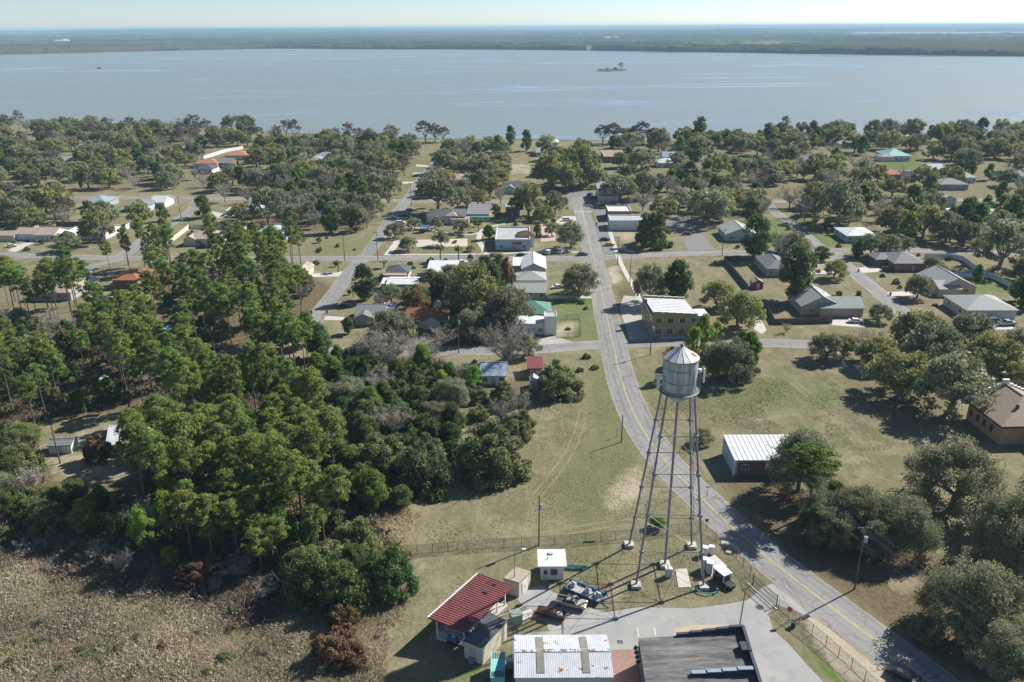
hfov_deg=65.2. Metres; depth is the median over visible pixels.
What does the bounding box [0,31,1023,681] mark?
ground
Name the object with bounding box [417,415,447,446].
dark bush
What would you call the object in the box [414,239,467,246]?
sand court
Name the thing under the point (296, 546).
scrub bush
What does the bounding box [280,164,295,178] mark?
mossy oak tree
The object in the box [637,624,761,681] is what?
depot
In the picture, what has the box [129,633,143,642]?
scrub bush
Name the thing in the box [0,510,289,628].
dormant brush
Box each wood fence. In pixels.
[724,255,778,289]
[764,303,832,323]
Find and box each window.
[550,568,557,574]
[656,318,661,323]
[667,318,673,323]
[667,328,672,333]
[678,328,684,333]
[679,318,685,322]
[714,569,729,581]
[742,464,748,469]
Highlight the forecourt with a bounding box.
[541,224,555,241]
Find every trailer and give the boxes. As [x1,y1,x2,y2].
[490,652,505,681]
[564,578,612,603]
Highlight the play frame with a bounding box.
[419,225,428,232]
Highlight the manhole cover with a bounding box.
[755,604,763,609]
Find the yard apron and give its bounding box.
[760,583,817,618]
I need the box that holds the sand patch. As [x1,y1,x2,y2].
[673,624,721,634]
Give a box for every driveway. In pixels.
[8,240,35,251]
[312,271,342,276]
[324,316,353,319]
[533,336,571,344]
[547,296,590,298]
[754,320,765,333]
[810,270,837,273]
[832,320,864,326]
[858,266,888,272]
[888,291,922,295]
[992,322,1013,328]
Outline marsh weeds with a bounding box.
[0,543,404,681]
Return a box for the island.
[597,69,625,71]
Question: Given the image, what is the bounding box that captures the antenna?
[657,375,661,388]
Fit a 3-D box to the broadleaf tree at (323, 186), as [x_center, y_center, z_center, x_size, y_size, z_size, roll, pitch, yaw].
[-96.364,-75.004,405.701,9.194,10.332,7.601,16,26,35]
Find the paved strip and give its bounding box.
[610,649,639,681]
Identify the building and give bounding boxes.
[601,150,623,161]
[642,295,709,338]
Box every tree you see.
[0,113,13,127]
[0,132,7,144]
[0,135,24,148]
[0,155,11,171]
[0,166,8,176]
[0,171,8,180]
[0,182,20,193]
[0,185,43,213]
[0,189,10,208]
[0,195,37,222]
[0,255,15,301]
[0,260,14,307]
[0,305,11,320]
[0,317,16,340]
[0,331,4,343]
[0,341,18,377]
[0,343,16,408]
[0,371,16,392]
[0,420,43,446]
[0,455,22,486]
[0,469,20,491]
[1,147,9,158]
[1,322,15,342]
[2,266,25,306]
[5,143,28,162]
[5,156,14,171]
[5,183,15,192]
[5,206,50,228]
[5,336,32,391]
[6,141,18,155]
[7,307,31,326]
[9,156,27,171]
[10,110,23,129]
[10,375,38,424]
[12,538,30,552]
[13,166,27,181]
[14,264,30,315]
[14,465,52,491]
[15,164,39,173]
[15,168,43,188]
[15,324,30,337]
[18,118,31,132]
[19,148,42,159]
[19,278,40,317]
[23,331,59,346]
[23,362,48,414]
[25,139,40,149]
[25,163,40,177]
[26,157,46,174]
[26,331,47,372]
[28,118,49,130]
[28,153,36,160]
[29,180,75,218]
[30,186,54,212]
[31,129,44,140]
[31,263,49,308]
[31,271,56,320]
[31,326,56,344]
[32,124,45,140]
[32,609,52,620]
[33,338,58,386]
[33,534,50,545]
[34,308,65,328]
[34,632,48,640]
[37,486,73,509]
[38,139,47,150]
[38,256,59,317]
[39,159,72,184]
[41,156,63,169]
[42,275,54,314]
[43,119,64,134]
[43,130,55,138]
[43,139,67,155]
[43,350,65,402]
[44,148,57,156]
[44,562,54,570]
[46,130,60,139]
[46,138,70,153]
[51,204,74,225]
[51,258,75,319]
[51,346,64,365]
[52,230,81,249]
[53,244,79,306]
[53,362,70,384]
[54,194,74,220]
[55,255,83,306]
[55,276,72,310]
[57,116,75,132]
[57,319,72,330]
[58,315,77,329]
[61,136,81,150]
[63,126,88,141]
[63,478,89,508]
[64,160,90,180]
[66,499,100,533]
[68,328,89,379]
[69,118,78,125]
[70,302,95,364]
[72,148,86,162]
[72,165,103,188]
[72,303,94,357]
[74,140,96,151]
[75,120,91,132]
[75,208,115,241]
[75,259,91,302]
[75,539,110,559]
[77,151,105,167]
[77,280,105,345]
[78,144,105,155]
[79,200,95,216]
[84,115,100,133]
[85,122,95,131]
[85,485,112,512]
[87,129,106,142]
[87,158,107,170]
[89,200,120,220]
[89,311,113,368]
[90,305,113,325]
[92,124,110,140]
[92,330,108,365]
[93,166,123,187]
[95,299,116,332]
[97,143,114,160]
[97,239,112,276]
[100,117,110,126]
[100,350,135,374]
[100,546,134,568]
[102,330,131,387]
[103,130,118,146]
[105,133,122,146]
[105,328,135,400]
[106,163,129,178]
[107,148,132,166]
[107,160,117,174]
[108,289,125,330]
[109,125,127,130]
[113,408,149,500]
[113,421,149,502]
[114,289,134,330]
[114,310,129,328]
[115,148,133,157]
[115,493,157,531]
[116,120,127,130]
[116,135,140,150]
[116,226,129,262]
[117,129,138,141]
[117,161,136,182]
[118,160,137,171]
[119,235,131,268]
[120,314,144,353]
[123,115,136,129]
[124,354,145,402]
[125,172,144,187]
[125,199,153,220]
[125,283,144,312]
[125,321,154,387]
[125,506,156,554]
[130,217,146,266]
[130,295,157,319]
[131,143,144,156]
[131,148,141,160]
[132,120,145,130]
[132,404,150,424]
[133,428,169,507]
[134,122,145,129]
[134,125,153,137]
[135,154,155,173]
[135,340,163,392]
[137,132,143,144]
[137,269,160,317]
[139,235,150,268]
[140,137,162,153]
[140,313,154,361]
[141,134,150,148]
[141,244,164,296]
[141,276,158,315]
[141,392,171,452]
[142,405,172,465]
[143,467,180,498]
[144,223,157,242]
[144,318,170,349]
[145,118,164,128]
[145,316,160,353]
[145,447,171,469]
[146,254,156,272]
[148,153,158,161]
[148,161,155,174]
[148,361,172,397]
[148,489,181,542]
[149,227,165,254]
[151,283,167,320]
[151,475,179,529]
[152,162,165,178]
[152,170,179,188]
[153,133,170,147]
[153,157,174,168]
[153,346,181,386]
[155,124,175,141]
[155,162,185,178]
[155,204,168,217]
[155,258,165,285]
[155,331,178,391]
[156,217,171,261]
[156,246,169,282]
[156,398,186,475]
[157,125,178,143]
[157,261,175,308]
[158,223,174,262]
[158,411,200,478]
[159,144,183,160]
[160,544,180,567]
[163,488,198,558]
[164,435,202,524]
[165,443,178,467]
[166,343,186,372]
[167,307,191,327]
[167,311,195,367]
[167,323,194,356]
[168,356,204,404]
[168,383,192,412]
[169,260,180,296]
[172,479,195,540]
[173,121,189,127]
[173,262,189,308]
[173,299,190,345]
[174,151,198,166]
[174,173,182,185]
[174,252,192,273]
[175,125,183,141]
[175,125,188,138]
[175,276,200,337]
[175,376,191,407]
[180,134,192,144]
[182,114,200,124]
[183,142,204,158]
[186,336,211,382]
[186,413,210,481]
[186,492,224,557]
[188,124,200,136]
[188,126,198,140]
[188,130,197,141]
[188,266,213,315]
[188,291,202,327]
[188,402,214,422]
[189,168,197,179]
[189,249,203,268]
[191,275,219,353]
[191,409,206,461]
[192,120,201,129]
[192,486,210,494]
[193,194,211,217]
[193,625,204,633]
[195,136,207,146]
[195,172,207,186]
[195,347,219,402]
[196,273,208,315]
[196,387,215,422]
[196,439,219,481]
[197,118,212,130]
[197,252,216,276]
[199,374,219,404]
[199,403,225,466]
[199,511,225,550]
[201,213,220,260]
[204,126,228,146]
[205,293,225,347]
[205,422,232,466]
[206,171,231,190]
[206,233,220,266]
[206,238,221,259]
[206,243,223,280]
[206,373,233,397]
[207,468,244,544]
[207,573,222,589]
[208,436,238,475]
[211,353,244,397]
[212,500,227,515]
[213,182,230,201]
[213,284,236,348]
[213,393,234,421]
[214,551,256,578]
[215,400,248,431]
[215,497,247,560]
[218,230,229,262]
[218,249,235,273]
[219,114,241,128]
[219,241,233,273]
[219,266,234,281]
[220,231,238,245]
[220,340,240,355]
[220,393,249,424]
[221,163,243,186]
[221,220,233,235]
[221,273,234,321]
[221,453,246,532]
[222,125,234,142]
[225,355,250,400]
[225,425,241,446]
[226,279,246,327]
[227,129,244,145]
[228,201,251,220]
[228,225,245,236]
[228,243,251,298]
[228,431,266,518]
[229,241,248,284]
[230,248,247,299]
[231,416,260,476]
[232,230,250,280]
[232,285,249,338]
[233,165,244,187]
[233,185,256,202]
[233,340,265,411]
[235,114,255,134]
[236,125,245,133]
[236,485,265,524]
[237,281,261,346]
[237,408,259,422]
[238,300,265,338]
[239,135,253,145]
[239,363,256,403]
[240,167,270,188]
[241,259,260,283]
[241,313,254,341]
[241,467,272,512]
[242,510,268,563]
[243,125,257,135]
[243,169,273,188]
[243,526,274,572]
[244,147,268,166]
[246,221,259,264]
[246,234,253,274]
[246,326,264,353]
[247,187,285,223]
[247,342,281,390]
[247,433,272,483]
[248,312,273,342]
[249,143,259,159]
[250,231,267,287]
[250,573,279,601]
[252,126,264,134]
[252,148,263,167]
[253,137,260,146]
[253,247,263,281]
[253,364,272,390]
[254,280,267,304]
[255,410,265,431]
[255,430,290,505]
[256,146,270,155]
[256,482,285,512]
[257,247,268,270]
[257,407,288,435]
[257,423,277,443]
[258,296,275,312]
[259,310,272,347]
[259,389,272,407]
[259,392,290,433]
[259,506,302,553]
[259,645,270,653]
[260,136,278,147]
[260,249,275,269]
[261,514,289,568]
[262,225,279,267]
[262,446,275,479]
[263,270,287,300]
[264,322,282,355]
[265,142,277,151]
[265,244,286,297]
[265,259,288,298]
[265,298,291,356]
[266,124,281,136]
[266,146,291,164]
[266,229,281,244]
[266,311,289,359]
[268,164,275,179]
[269,375,291,393]
[269,383,292,420]
[269,448,308,542]
[270,188,291,209]
[271,182,283,201]
[271,359,300,415]
[272,127,281,136]
[272,164,290,188]
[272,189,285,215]
[274,144,291,151]
[274,173,295,187]
[276,240,287,254]
[277,135,286,144]
[277,162,295,167]
[277,315,305,366]
[277,424,308,506]
[277,548,309,581]
[278,119,292,134]
[278,292,294,312]
[279,266,299,307]
[279,312,294,359]
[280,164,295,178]
[280,216,295,262]
[281,136,292,147]
[281,206,299,226]
[282,397,309,424]
[283,148,292,162]
[284,181,299,191]
[284,313,298,358]
[285,202,298,207]
[285,226,296,267]
[286,188,307,200]
[287,119,301,134]
[287,195,306,207]
[288,449,312,512]
[289,134,296,146]
[289,226,306,263]
[289,283,313,303]
[290,146,300,156]
[290,169,299,182]
[290,412,313,440]
[291,264,308,309]
[291,321,312,369]
[291,405,317,458]
[293,152,316,171]
[294,158,317,177]
[294,201,319,224]
[294,459,320,514]
[295,133,309,142]
[295,139,312,148]
[295,163,305,181]
[295,365,329,415]
[295,377,321,408]
[296,420,331,465]
[296,523,318,545]
[297,178,318,190]
[298,146,316,154]
[298,273,315,295]
[298,311,314,364]
[299,502,327,546]
[300,192,317,206]
[302,210,320,228]
[303,425,323,493]
[303,481,332,539]
[304,321,332,353]
[304,544,318,553]
[305,135,320,149]
[306,164,330,184]
[306,187,329,200]
[307,352,326,371]
[308,165,337,182]
[309,381,340,409]
[310,139,328,153]
[310,451,330,464]
[312,198,329,219]
[313,133,321,139]
[313,158,322,165]
[315,346,330,369]
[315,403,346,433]
[315,405,347,478]
[316,183,329,196]
[317,168,344,189]
[317,474,334,488]
[318,205,341,232]
[318,463,351,526]
[319,128,337,136]
[321,132,341,143]
[322,154,339,167]
[322,189,344,204]
[322,355,341,378]
[325,149,344,157]
[326,137,334,151]
[326,159,335,169]
[326,435,347,462]
[328,198,348,216]
[328,426,354,441]
[329,375,365,410]
[330,135,354,151]
[330,344,343,356]
[331,164,350,178]
[331,184,343,199]
[332,174,348,188]
[333,260,341,271]
[333,395,354,418]
[335,154,361,170]
[339,188,352,201]
[339,202,365,220]
[339,452,355,467]
[340,170,360,178]
[340,542,367,567]
[341,121,355,132]
[342,316,353,333]
[343,130,351,137]
[343,191,362,203]
[344,171,353,188]
[347,206,365,231]
[347,410,365,439]
[349,140,374,158]
[350,178,367,194]
[350,414,379,444]
[351,192,384,215]
[351,262,378,300]
[351,325,382,356]
[351,467,391,513]
[352,127,362,133]
[352,175,367,190]
[353,131,362,140]
[353,149,381,169]
[353,163,367,175]
[354,184,369,198]
[356,202,376,227]
[357,128,381,145]
[357,346,379,371]
[357,385,382,402]
[360,363,394,386]
[362,166,381,182]
[364,171,383,187]
[364,309,417,347]
[366,139,382,148]
[367,182,391,204]
[367,290,390,303]
[368,323,409,374]
[369,403,416,432]
[373,147,389,158]
[373,154,403,170]
[374,133,390,146]
[374,140,388,147]
[375,169,402,188]
[375,628,386,636]
[377,379,390,402]
[379,175,401,193]
[379,282,400,302]
[380,260,388,267]
[381,389,397,404]
[382,128,398,142]
[382,150,404,169]
[383,124,400,133]
[383,222,406,237]
[388,139,397,151]
[388,358,400,376]
[389,484,412,506]
[390,398,409,414]
[394,286,410,301]
[396,140,410,161]
[396,152,413,175]
[397,137,419,158]
[398,132,421,148]
[398,236,417,250]
[398,331,440,357]
[399,283,431,307]
[406,217,422,228]
[410,343,433,374]
[413,169,457,208]
[415,120,432,141]
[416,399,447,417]
[418,268,438,284]
[420,335,441,354]
[421,287,432,305]
[423,163,441,173]
[426,216,443,228]
[427,122,445,141]
[427,148,457,168]
[429,270,447,291]
[429,327,455,348]
[431,229,449,245]
[431,285,442,299]
[432,369,446,382]
[432,377,469,408]
[434,166,456,186]
[434,245,444,259]
[435,273,447,293]
[435,401,468,428]
[436,126,449,139]
[437,264,453,273]
[438,421,462,443]
[440,138,460,149]
[440,363,458,379]
[441,260,499,310]
[441,323,455,341]
[443,186,472,208]
[443,263,475,290]
[446,302,461,314]
[446,313,460,326]
[447,146,464,159]
[450,150,457,161]
[452,161,469,173]
[453,219,470,232]
[454,138,470,153]
[454,149,464,162]
[454,178,474,193]
[454,245,462,259]
[454,418,534,490]
[455,306,491,341]
[455,364,468,378]
[458,142,469,156]
[459,135,476,150]
[462,151,492,172]
[463,364,483,384]
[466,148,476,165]
[466,245,474,250]
[466,252,485,264]
[467,168,498,186]
[467,188,490,203]
[470,157,495,173]
[470,318,533,371]
[471,141,483,152]
[477,140,492,150]
[477,175,504,197]
[478,254,492,270]
[482,224,495,237]
[482,286,536,332]
[484,395,521,423]
[485,134,507,151]
[485,261,506,298]
[487,153,511,165]
[490,161,512,174]
[491,140,512,152]
[491,151,512,160]
[491,166,508,182]
[491,204,500,217]
[491,252,510,264]
[492,188,505,203]
[493,134,502,144]
[495,282,526,318]
[505,125,515,145]
[507,321,528,338]
[507,386,531,409]
[508,180,545,215]
[508,195,523,212]
[515,332,543,355]
[521,129,531,150]
[529,149,566,186]
[532,205,554,220]
[533,224,541,236]
[535,134,557,146]
[539,143,555,155]
[543,190,569,214]
[544,222,557,234]
[547,159,585,190]
[550,146,568,156]
[555,220,584,247]
[560,263,601,298]
[562,140,600,185]
[573,137,595,153]
[583,168,608,186]
[593,124,612,142]
[598,174,638,201]
[603,122,623,136]
[608,135,617,147]
[610,152,628,167]
[611,135,623,147]
[613,127,624,134]
[618,165,633,193]
[619,138,635,147]
[621,128,633,137]
[621,131,645,149]
[623,146,633,164]
[626,125,641,132]
[627,147,657,169]
[628,169,662,197]
[632,262,667,296]
[633,121,653,144]
[634,192,652,210]
[634,211,673,250]
[637,164,649,174]
[647,127,673,151]
[648,195,677,212]
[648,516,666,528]
[655,173,665,190]
[659,141,671,150]
[659,172,676,194]
[663,151,691,170]
[663,258,695,299]
[666,168,678,190]
[666,188,689,210]
[667,163,682,177]
[668,179,688,198]
[672,125,690,139]
[674,135,685,151]
[675,169,687,183]
[679,173,701,191]
[681,160,700,178]
[683,135,714,157]
[683,201,700,220]
[683,325,706,353]
[684,335,700,352]
[685,132,710,146]
[685,140,703,162]
[686,188,732,224]
[690,115,707,135]
[690,185,702,201]
[693,427,716,443]
[695,168,718,181]
[695,178,711,188]
[695,313,715,349]
[698,279,736,306]
[698,343,727,377]
[700,129,722,141]
[700,189,735,219]
[701,151,733,172]
[702,132,723,148]
[702,159,716,181]
[702,324,713,343]
[704,336,757,382]
[707,184,729,191]
[708,173,721,188]
[709,320,724,344]
[716,290,766,328]
[719,173,741,188]
[720,128,731,144]
[722,130,732,145]
[723,156,753,174]
[724,132,742,143]
[726,187,747,210]
[731,128,745,137]
[731,180,744,189]
[732,137,750,151]
[732,165,744,182]
[735,355,760,377]
[737,132,755,149]
[737,330,746,340]
[739,195,761,219]
[740,213,776,255]
[742,187,771,204]
[742,331,762,365]
[745,157,772,177]
[746,136,767,154]
[747,167,769,182]
[751,133,763,140]
[751,181,764,190]
[755,170,766,186]
[755,195,773,213]
[760,138,782,154]
[760,164,787,184]
[762,122,775,135]
[764,128,773,140]
[765,147,779,160]
[765,424,834,501]
[766,132,776,141]
[767,160,794,180]
[770,125,781,134]
[770,229,790,254]
[773,144,803,160]
[774,121,792,135]
[774,184,805,207]
[774,233,792,250]
[775,153,784,163]
[777,139,789,146]
[777,240,819,297]
[780,158,799,177]
[781,115,790,136]
[781,230,811,254]
[782,126,801,139]
[782,323,791,330]
[783,131,807,144]
[788,441,842,498]
[790,195,811,217]
[792,158,806,176]
[796,122,814,137]
[796,195,817,221]
[796,502,828,536]
[797,141,811,154]
[797,167,811,179]
[798,488,846,530]
[801,155,825,176]
[801,180,827,206]
[804,190,823,212]
[805,503,862,551]
[806,120,819,133]
[806,152,830,163]
[807,332,848,359]
[808,133,817,147]
[810,177,865,223]
[810,218,819,228]
[811,127,824,139]
[812,167,839,179]
[813,245,834,259]
[814,169,837,183]
[815,478,846,500]
[816,135,826,147]
[820,157,849,176]
[821,121,833,129]
[822,124,845,140]
[822,139,843,153]
[822,170,850,183]
[822,216,833,229]
[822,258,850,278]
[824,130,831,144]
[827,119,849,135]
[828,152,847,167]
[830,482,891,540]
[832,146,841,154]
[833,334,860,358]
[838,129,854,140]
[841,132,864,152]
[843,199,868,215]
[846,122,856,132]
[846,155,870,166]
[846,167,871,182]
[849,328,888,346]
[851,236,866,257]
[851,513,902,560]
[854,183,873,205]
[854,232,887,252]
[855,136,870,154]
[855,290,862,297]
[856,334,903,364]
[858,181,885,205]
[859,160,867,167]
[861,153,879,165]
[861,164,884,181]
[861,347,939,395]
[863,119,883,134]
[863,129,878,145]
[868,303,894,321]
[869,195,895,211]
[870,203,884,219]
[870,491,945,563]
[874,163,889,180]
[874,204,908,233]
[876,127,904,148]
[877,175,907,196]
[877,234,903,251]
[878,118,897,134]
[882,125,898,132]
[887,307,948,347]
[888,194,913,209]
[891,121,908,131]
[894,236,916,251]
[896,165,919,185]
[898,202,918,223]
[898,211,919,237]
[900,319,965,359]
[900,433,1011,521]
[901,117,927,134]
[901,134,920,150]
[904,274,935,297]
[906,133,930,148]
[906,183,923,201]
[906,612,945,645]
[908,201,948,237]
[909,135,924,152]
[909,164,940,188]
[910,192,938,208]
[912,546,1023,652]
[913,348,1001,413]
[921,142,945,159]
[921,255,945,268]
[923,174,938,190]
[923,188,948,209]
[926,125,936,138]
[927,210,965,241]
[928,122,956,137]
[933,126,945,142]
[935,134,967,159]
[937,264,950,271]
[938,165,967,180]
[938,219,982,246]
[945,132,972,146]
[946,205,957,212]
[949,311,1001,347]
[952,118,976,134]
[952,136,980,149]
[953,123,981,135]
[953,147,984,169]
[954,196,977,221]
[956,158,966,171]
[956,603,1023,676]
[957,330,1023,381]
[963,484,1023,581]
[964,159,977,174]
[965,129,980,138]
[965,218,1023,268]
[966,213,984,230]
[972,264,984,284]
[972,615,1023,681]
[974,140,991,153]
[974,202,990,225]
[976,116,989,134]
[976,134,985,141]
[982,135,1009,157]
[982,194,994,207]
[983,163,994,178]
[985,129,996,140]
[986,209,1022,227]
[991,194,1010,209]
[992,118,1011,129]
[992,131,1017,147]
[993,168,1021,184]
[993,194,1023,228]
[994,180,1010,197]
[995,361,1023,387]
[997,129,1019,142]
[1000,142,1023,158]
[1000,326,1023,353]
[1006,121,1023,132]
[1006,472,1023,515]
[1007,154,1023,169]
[1007,185,1023,199]
[1007,275,1023,307]
[1009,256,1023,276]
[1013,178,1022,187]
[1015,129,1023,141]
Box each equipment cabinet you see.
[506,658,513,668]
[509,608,522,624]
[665,566,672,577]
[703,545,708,556]
[703,556,708,569]
[706,559,713,574]
[709,544,714,554]
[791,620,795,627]
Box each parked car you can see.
[5,243,16,247]
[337,303,350,307]
[551,284,562,288]
[577,252,587,255]
[599,237,609,240]
[604,242,614,245]
[681,231,691,234]
[848,317,863,323]
[886,662,922,681]
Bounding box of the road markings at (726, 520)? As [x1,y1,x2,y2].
[581,206,931,681]
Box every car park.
[556,216,576,224]
[566,192,593,210]
[595,209,614,253]
[620,296,654,338]
[664,216,703,230]
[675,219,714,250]
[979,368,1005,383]
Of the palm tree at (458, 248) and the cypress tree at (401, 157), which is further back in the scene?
the cypress tree at (401, 157)
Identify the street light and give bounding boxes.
[514,548,525,576]
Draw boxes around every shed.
[46,435,78,453]
[433,298,441,306]
[503,567,530,596]
[527,356,542,375]
[529,373,537,388]
[750,276,763,288]
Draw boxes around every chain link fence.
[401,522,753,580]
[556,314,580,337]
[778,599,878,681]
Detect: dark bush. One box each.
[0,425,20,438]
[0,437,17,454]
[0,491,15,518]
[0,534,18,546]
[2,487,17,500]
[12,492,43,527]
[63,337,89,359]
[66,362,83,377]
[66,388,94,413]
[67,543,86,558]
[90,376,122,402]
[90,506,129,539]
[104,491,135,520]
[111,542,136,558]
[128,501,159,529]
[161,292,174,306]
[177,472,195,488]
[189,471,206,486]
[194,315,216,335]
[197,327,216,344]
[197,478,221,492]
[236,374,265,390]
[238,276,245,283]
[239,398,248,407]
[276,546,333,614]
[290,514,305,538]
[317,509,346,535]
[317,557,375,625]
[319,550,351,583]
[327,488,351,506]
[328,352,350,377]
[328,364,356,383]
[341,348,359,360]
[342,449,366,470]
[344,409,357,421]
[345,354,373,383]
[345,474,362,505]
[346,460,379,479]
[358,542,419,605]
[380,462,406,486]
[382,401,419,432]
[387,377,409,400]
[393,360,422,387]
[400,432,419,446]
[402,410,431,433]
[406,423,418,437]
[412,393,437,416]
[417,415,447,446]
[424,368,439,381]
[444,440,458,462]
[582,353,591,359]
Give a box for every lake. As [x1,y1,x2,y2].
[0,49,1023,140]
[855,32,1023,33]
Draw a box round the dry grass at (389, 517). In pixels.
[367,479,470,679]
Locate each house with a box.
[0,226,80,240]
[32,282,87,300]
[50,156,77,165]
[81,195,118,208]
[82,224,120,238]
[106,423,157,454]
[110,268,181,284]
[124,198,155,211]
[151,195,173,207]
[183,229,225,246]
[191,266,222,280]
[192,158,218,167]
[196,164,219,173]
[212,211,223,216]
[216,157,238,167]
[224,150,249,159]
[225,204,269,216]
[260,224,294,239]
[309,156,323,160]
[314,152,330,156]
[353,302,397,325]
[381,276,419,291]
[383,263,411,276]
[405,306,450,329]
[426,260,458,272]
[451,173,468,181]
[461,360,507,384]
[501,181,534,193]
[506,270,546,283]
[507,281,546,299]
[512,300,556,334]
[513,251,546,271]
[536,147,540,156]
[537,549,566,579]
[595,181,620,201]
[654,158,672,167]
[660,151,675,158]
[717,219,764,240]
[754,253,805,275]
[787,283,864,316]
[798,155,827,163]
[833,227,873,241]
[834,140,851,147]
[867,251,924,270]
[875,148,910,160]
[883,168,901,179]
[916,265,977,296]
[921,163,942,171]
[936,178,969,189]
[936,191,957,208]
[942,293,1019,318]
[954,172,976,182]
[993,170,1023,181]
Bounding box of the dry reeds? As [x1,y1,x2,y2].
[0,530,418,681]
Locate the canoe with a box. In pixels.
[566,565,587,568]
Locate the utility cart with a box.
[712,563,735,589]
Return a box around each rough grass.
[389,569,470,679]
[415,376,664,555]
[477,540,731,600]
[650,377,899,457]
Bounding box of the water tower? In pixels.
[624,344,708,590]
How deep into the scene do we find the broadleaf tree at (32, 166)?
460.72 m
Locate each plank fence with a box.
[55,221,79,225]
[88,284,141,291]
[167,224,246,243]
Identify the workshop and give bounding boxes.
[514,635,613,681]
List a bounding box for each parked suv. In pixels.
[85,276,99,280]
[545,249,551,253]
[881,266,894,270]
[988,317,1002,321]
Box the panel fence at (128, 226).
[125,221,133,228]
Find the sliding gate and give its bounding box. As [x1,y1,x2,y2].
[747,574,777,609]
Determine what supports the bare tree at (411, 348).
on the ground at (884, 593)
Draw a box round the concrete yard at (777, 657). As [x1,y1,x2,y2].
[512,585,822,681]
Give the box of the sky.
[0,0,1023,29]
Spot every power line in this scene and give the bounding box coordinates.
[655,333,859,540]
[656,330,856,526]
[658,330,853,520]
[861,530,1023,643]
[862,528,1020,639]
[865,545,1023,659]
[874,530,1021,633]
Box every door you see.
[57,446,62,453]
[469,648,474,657]
[491,377,494,384]
[522,578,527,593]
[532,381,535,388]
[542,569,547,579]
[997,312,1014,318]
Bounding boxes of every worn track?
[498,518,631,537]
[500,524,634,543]
[532,409,580,494]
[540,410,587,496]
[790,382,854,442]
[795,381,862,442]
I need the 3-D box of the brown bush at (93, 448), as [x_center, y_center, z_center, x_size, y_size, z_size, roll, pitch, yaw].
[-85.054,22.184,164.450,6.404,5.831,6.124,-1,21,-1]
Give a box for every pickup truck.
[535,605,566,621]
[554,593,587,610]
[997,319,1017,325]
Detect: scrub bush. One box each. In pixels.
[0,356,26,383]
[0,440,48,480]
[0,525,18,536]
[5,636,23,647]
[14,316,34,334]
[18,352,49,375]
[18,484,51,511]
[23,495,73,540]
[28,317,55,338]
[37,382,59,401]
[48,577,62,585]
[49,338,66,354]
[52,324,71,342]
[54,664,66,673]
[57,480,83,506]
[73,327,100,343]
[74,644,90,656]
[129,340,143,352]
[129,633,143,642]
[140,468,149,487]
[170,281,188,296]
[175,311,194,323]
[201,667,212,675]
[209,466,229,485]
[213,318,234,339]
[216,650,232,663]
[222,515,239,537]
[224,304,236,316]
[225,603,239,616]
[262,369,278,390]
[262,625,271,632]
[266,668,277,677]
[277,543,302,565]
[283,646,292,653]
[312,534,344,578]
[330,516,383,550]
[343,415,353,435]
[346,443,364,454]
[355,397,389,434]
[357,477,394,510]
[357,540,385,562]
[358,432,408,474]
[363,432,389,455]
[371,369,390,386]
[380,400,389,408]
[389,432,459,501]
[390,431,402,440]
[403,385,427,407]
[415,375,435,389]
[425,387,442,401]
[429,437,446,455]
[432,376,457,399]
[434,361,449,378]
[464,383,488,404]
[465,404,489,424]
[489,381,514,401]
[496,390,516,409]
[506,409,537,432]
[506,418,532,443]
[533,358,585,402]
[590,364,599,369]
[892,278,900,283]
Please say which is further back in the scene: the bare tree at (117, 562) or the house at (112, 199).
the house at (112, 199)
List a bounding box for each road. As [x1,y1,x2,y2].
[0,248,1020,260]
[74,196,1007,203]
[83,258,126,270]
[116,200,198,255]
[307,162,434,322]
[325,338,1023,358]
[572,197,959,681]
[766,203,825,248]
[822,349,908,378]
[829,253,910,316]
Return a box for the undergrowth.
[0,325,454,607]
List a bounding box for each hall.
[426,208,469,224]
[722,434,796,475]
[964,378,1023,444]
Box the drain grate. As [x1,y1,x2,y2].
[616,639,623,643]
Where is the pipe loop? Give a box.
[695,587,717,593]
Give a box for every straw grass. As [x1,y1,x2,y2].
[396,569,426,623]
[416,382,667,554]
[515,541,734,603]
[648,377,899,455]
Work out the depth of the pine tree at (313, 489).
134.24 m
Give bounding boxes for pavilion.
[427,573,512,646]
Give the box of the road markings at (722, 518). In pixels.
[580,204,928,681]
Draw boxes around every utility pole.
[51,426,60,463]
[457,315,459,352]
[538,495,542,544]
[621,414,622,441]
[648,321,653,354]
[739,588,745,623]
[854,526,872,589]
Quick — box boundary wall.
[203,146,242,158]
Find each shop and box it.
[466,204,490,220]
[495,226,535,249]
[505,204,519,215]
[606,205,631,218]
[608,215,641,229]
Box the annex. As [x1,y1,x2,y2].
[462,612,506,664]
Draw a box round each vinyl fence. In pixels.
[924,253,1011,286]
[954,269,990,277]
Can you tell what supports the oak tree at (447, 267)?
on the ground at (884, 593)
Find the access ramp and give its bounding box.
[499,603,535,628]
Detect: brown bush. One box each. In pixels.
[1,656,16,668]
[37,543,56,554]
[82,433,119,464]
[84,594,94,600]
[113,643,123,653]
[157,640,167,649]
[171,559,207,590]
[198,554,228,580]
[227,622,237,633]
[309,633,348,671]
[326,622,356,650]
[328,603,360,634]
[333,640,370,675]
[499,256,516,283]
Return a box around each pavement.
[384,240,399,254]
[392,251,578,254]
[412,223,504,234]
[476,231,486,254]
[606,224,642,310]
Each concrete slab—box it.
[675,568,690,587]
[709,555,726,575]
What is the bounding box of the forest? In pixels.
[0,25,1023,55]

